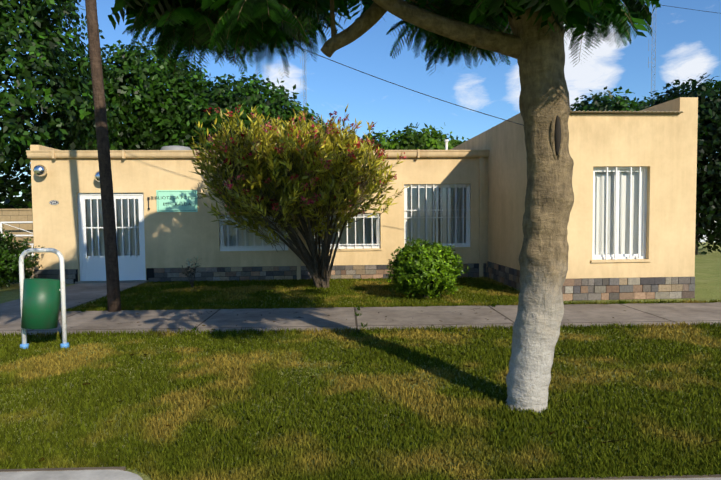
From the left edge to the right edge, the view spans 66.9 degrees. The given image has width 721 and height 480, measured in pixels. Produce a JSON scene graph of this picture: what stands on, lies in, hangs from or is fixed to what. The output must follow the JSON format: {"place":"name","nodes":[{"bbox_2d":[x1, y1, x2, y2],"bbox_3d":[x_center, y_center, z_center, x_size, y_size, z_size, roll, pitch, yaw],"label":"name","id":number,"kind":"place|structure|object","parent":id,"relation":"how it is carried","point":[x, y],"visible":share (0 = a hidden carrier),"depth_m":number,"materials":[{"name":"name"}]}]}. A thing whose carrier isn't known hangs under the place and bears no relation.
{"place":"outdoors","nodes":[
{"label":"outdoors","id":0,"kind":"place"},
{"bbox_2d":[0,302,720,336],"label":"sidewalk pavement","id":1,"kind":"structure","parent":0,"point":[576,315],"depth_m":8.06,"materials":[{"name":"concrete"}]},
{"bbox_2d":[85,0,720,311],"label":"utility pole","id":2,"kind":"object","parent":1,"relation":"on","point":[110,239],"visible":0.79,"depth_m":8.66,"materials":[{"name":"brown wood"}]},
{"bbox_2d":[0,242,720,479],"bbox_3d":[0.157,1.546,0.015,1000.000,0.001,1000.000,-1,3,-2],"label":"lawn","id":3,"kind":"structure","parent":0,"point":[708,268],"depth_m":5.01,"materials":[{"name":"green plant"}]},
{"bbox_2d":[0,182,31,208],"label":"treeline","id":4,"kind":"object","parent":3,"relation":"on","point":[8,201],"visible":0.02,"depth_m":59.38,"materials":[{"name":"green plant"}]},
{"bbox_2d":[0,208,34,278],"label":"boundary wall","id":5,"kind":"structure","parent":3,"relation":"on","point":[12,215],"depth_m":13.16,"materials":[{"name":"beige brick"}]},
{"bbox_2d":[0,225,43,286],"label":"bush","id":6,"kind":"object","parent":3,"relation":"on","point":[9,253],"visible":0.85,"depth_m":11.69,"materials":[{"name":"green plant"}]},
{"bbox_2d":[19,248,68,348],"bbox_3d":[-3.741,0.687,6.428,0.464,1.186,0.400,-3,4,-40],"label":"litter bin","id":7,"kind":"object","parent":3,"relation":"on","point":[40,299],"visible":0.92,"depth_m":6.33,"materials":[{"name":"metal"}]},
{"bbox_2d":[0,0,133,208],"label":"tree","id":8,"kind":"object","parent":3,"relation":"on","point":[42,39],"visible":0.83,"depth_m":16.03,"materials":[{"name":"green plant"}]},
{"bbox_2d":[0,280,147,311],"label":"path","id":9,"kind":"structure","parent":3,"relation":"on","point":[82,292],"depth_m":10.92,"materials":[{"name":"concrete"}]},
{"bbox_2d":[28,37,237,149],"bbox_3d":[-10.027,-4.233,25.034,9.939,9.400,6.827,-1,3,-2],"label":"tree","id":10,"kind":"object","parent":3,"relation":"on","point":[156,92],"visible":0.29,"depth_m":22.62,"materials":[{"name":"green plant"}]},
{"bbox_2d":[180,256,200,286],"bbox_3d":[-3.576,0.695,11.581,0.521,0.690,0.501,-2,3,-34],"label":"oleander plant","id":11,"kind":"object","parent":3,"relation":"on","point":[192,273],"visible":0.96,"depth_m":11.57,"materials":[{"name":"green plant"}]},
{"bbox_2d":[147,72,328,149],"bbox_3d":[-5.150,-3.517,24.684,8.819,7.934,6.577,-1,3,-2],"label":"tree","id":12,"kind":"object","parent":3,"relation":"on","point":[272,102],"visible":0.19,"depth_m":22.51,"materials":[{"name":"green plant"}]},
{"bbox_2d":[189,103,410,287],"bbox_3d":[-1.217,-0.875,11.551,4.320,3.820,4.103,-1,3,-2],"label":"oleander bush","id":13,"kind":"object","parent":3,"relation":"on","point":[259,164],"visible":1,"depth_m":10.55,"materials":[{"name":"green plant"}]},
{"bbox_2d":[300,51,306,106],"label":"radio mast","id":14,"kind":"object","parent":3,"relation":"on","point":[303,77],"visible":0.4,"depth_m":118.32,"materials":[{"name":"grey metal"}]},
{"bbox_2d":[0,0,660,412],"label":"jacaranda tree","id":15,"kind":"object","parent":3,"relation":"on","point":[532,40],"visible":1,"depth_m":4.23,"materials":[{"name":"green plant"}]},
{"bbox_2d":[0,470,720,479],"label":"street kerb","id":16,"kind":"structure","parent":3,"relation":"on","point":[81,475],"depth_m":3.23,"materials":[{"name":"concrete"}]},
{"bbox_2d":[0,467,720,479],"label":"verge soil edge","id":17,"kind":"object","parent":3,"relation":"on","point":[573,478],"depth_m":3.16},
{"bbox_2d":[0,282,720,461],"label":"fallen leaves","id":18,"kind":"object","parent":3,"relation":"on","point":[492,305],"visible":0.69,"depth_m":5.81,"materials":[{"name":"brown plant"}]},
{"bbox_2d":[30,97,697,281],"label":"house walls","id":19,"kind":"structure","parent":3,"relation":"on","point":[662,149],"depth_m":12.52,"materials":[{"name":"beige paint"}]},
{"bbox_2d":[0,221,33,281],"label":"side gate","id":20,"kind":"structure","parent":19,"relation":"attached to","point":[32,254],"depth_m":12.81,"materials":[{"name":"white metal"}]},
{"bbox_2d":[33,165,46,176],"bbox_3d":[-7.236,-1.569,12.345,0.270,0.270,0.305,-1,3,-4],"label":"wall lamp","id":21,"kind":"object","parent":19,"relation":"attached to","point":[40,170],"visible":1,"depth_m":12.24,"materials":[{"name":"silver metal"}]},
{"bbox_2d":[49,200,58,204],"bbox_3d":[-7.039,-0.859,12.536,0.210,0.110,0.014,-1,3,-4],"label":"wall plaque","id":22,"kind":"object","parent":19,"relation":"attached to","point":[54,203],"depth_m":12.53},
{"bbox_2d":[94,171,99,181],"bbox_3d":[-5.907,-1.444,12.434,0.270,0.270,0.305,-1,3,-4],"label":"wall lamp","id":23,"kind":"object","parent":19,"relation":"attached to","point":[97,176],"visible":0.23,"depth_m":12.31,"materials":[{"name":"silver metal"}]},
{"bbox_2d":[77,193,145,280],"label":"house door","id":24,"kind":"structure","parent":19,"relation":"attached to","point":[129,218],"depth_m":12.77,"materials":[{"name":"white metal"}]},
{"bbox_2d":[160,145,190,149],"bbox_3d":[-5.573,-2.534,16.510,0.900,0.610,0.900,-1,3,-4],"label":"roof tank","id":25,"kind":"object","parent":19,"relation":"on","point":[174,147],"visible":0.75,"depth_m":16.12,"materials":[{"name":"grey"}]},
{"bbox_2d":[156,190,197,211],"bbox_3d":[-4.270,-0.906,12.704,0.930,0.510,0.024,-1,3,-3],"label":"wall sign","id":26,"kind":"object","parent":19,"relation":"attached to","point":[193,202],"visible":0.94,"depth_m":12.70,"materials":[{"name":"green metal"}]},
{"bbox_2d":[151,196,202,198],"bbox_3d":[-4.265,-0.984,12.688,1.189,0.070,0.001,-1,3,-4],"label":"sign lettering","id":27,"kind":"object","parent":26,"relation":"attached to","point":[177,196],"depth_m":12.69,"materials":[{"name":"black paint"}]},
{"bbox_2d":[163,203,190,205],"bbox_3d":[-4.264,-0.834,12.694,0.634,0.070,0.001,-1,3,-4],"label":"sign lettering","id":28,"kind":"object","parent":26,"relation":"attached to","point":[175,204],"depth_m":12.69,"materials":[{"name":"black paint"}]},
{"bbox_2d":[219,215,287,250],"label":"house window","id":29,"kind":"structure","parent":19,"relation":"attached to","point":[232,238],"depth_m":13.00,"materials":[{"name":"white paint"}]},
{"bbox_2d":[26,149,489,279],"bbox_3d":[-2.232,-0.565,12.783,10.640,3.066,0.152,-1,3,-4],"label":"gutter and downpipes","id":30,"kind":"object","parent":19,"relation":"attached to","point":[481,155],"visible":0.48,"depth_m":12.84,"materials":[{"name":"beige metal"}]},
{"bbox_2d":[314,213,380,248],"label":"house window","id":31,"kind":"structure","parent":19,"relation":"attached to","point":[364,232],"depth_m":13.18,"materials":[{"name":"white paint"}]},
{"bbox_2d":[34,261,694,300],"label":"stone base cladding","id":32,"kind":"structure","parent":19,"relation":"attached to","point":[578,289],"depth_m":12.59,"materials":[{"name":"grey stone"}]},
{"bbox_2d":[218,247,650,262],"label":"window sills","id":33,"kind":"structure","parent":19,"relation":"attached to","point":[609,261],"depth_m":12.84,"materials":[{"name":"beige concrete"}]},
{"bbox_2d":[404,184,470,246],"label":"house window","id":34,"kind":"structure","parent":19,"relation":"attached to","point":[435,213],"depth_m":13.28,"materials":[{"name":"white paint"}]},
{"bbox_2d":[444,139,448,149],"bbox_3d":[2.238,-2.399,14.199,0.111,0.420,0.111,0,3,19],"label":"roof vent pipe","id":35,"kind":"object","parent":19,"relation":"attached to","point":[446,141],"visible":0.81,"depth_m":14.17,"materials":[{"name":"white paint"}]},
{"bbox_2d":[592,166,646,259],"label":"house window","id":36,"kind":"structure","parent":19,"relation":"attached to","point":[619,210],"depth_m":9.79,"materials":[{"name":"white metal"}]},
{"bbox_2d":[570,110,682,114],"bbox_3d":[4.223,-2.196,14.220,2.180,0.514,9.625,-1,3,-4],"label":"roof coping","id":37,"kind":"object","parent":19,"relation":"on","point":[631,112],"visible":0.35,"depth_m":9.48,"materials":[{"name":"beige concrete"}]},
{"bbox_2d":[345,122,468,149],"bbox_3d":[2.872,-3.068,28.989,9.839,6.542,5.155,-1,3,-2],"label":"tree","id":38,"kind":"object","parent":3,"relation":"on","point":[408,139],"visible":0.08,"depth_m":27.70,"materials":[{"name":"green plant"}]},
{"bbox_2d":[378,236,469,298],"bbox_3d":[1.150,0.509,9.949,1.459,1.145,1.352,-3,3,-39],"label":"bush","id":39,"kind":"object","parent":3,"relation":"on","point":[427,270],"visible":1,"depth_m":9.65,"materials":[{"name":"green plant"}]},
{"bbox_2d":[570,86,706,158],"bbox_3d":[14.244,-4.358,31.505,11.930,8.631,6.595,-1,3,-2],"label":"tree","id":40,"kind":"object","parent":3,"relation":"on","point":[619,103],"visible":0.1,"depth_m":29.75,"materials":[{"name":"green plant"}]},
{"bbox_2d":[648,7,655,98],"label":"radio mast","id":41,"kind":"object","parent":3,"relation":"on","point":[651,62],"visible":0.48,"depth_m":80.04,"materials":[{"name":"grey metal"}]},
{"bbox_2d":[639,73,720,254],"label":"tree","id":42,"kind":"object","parent":3,"relation":"on","point":[708,191],"visible":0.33,"depth_m":18.43,"materials":[{"name":"green plant"}]},
{"bbox_2d":[0,0,720,204],"label":"sky","id":43,"kind":"structure","parent":0,"point":[688,41],"materials":[{"name":"blue"}]}
]}

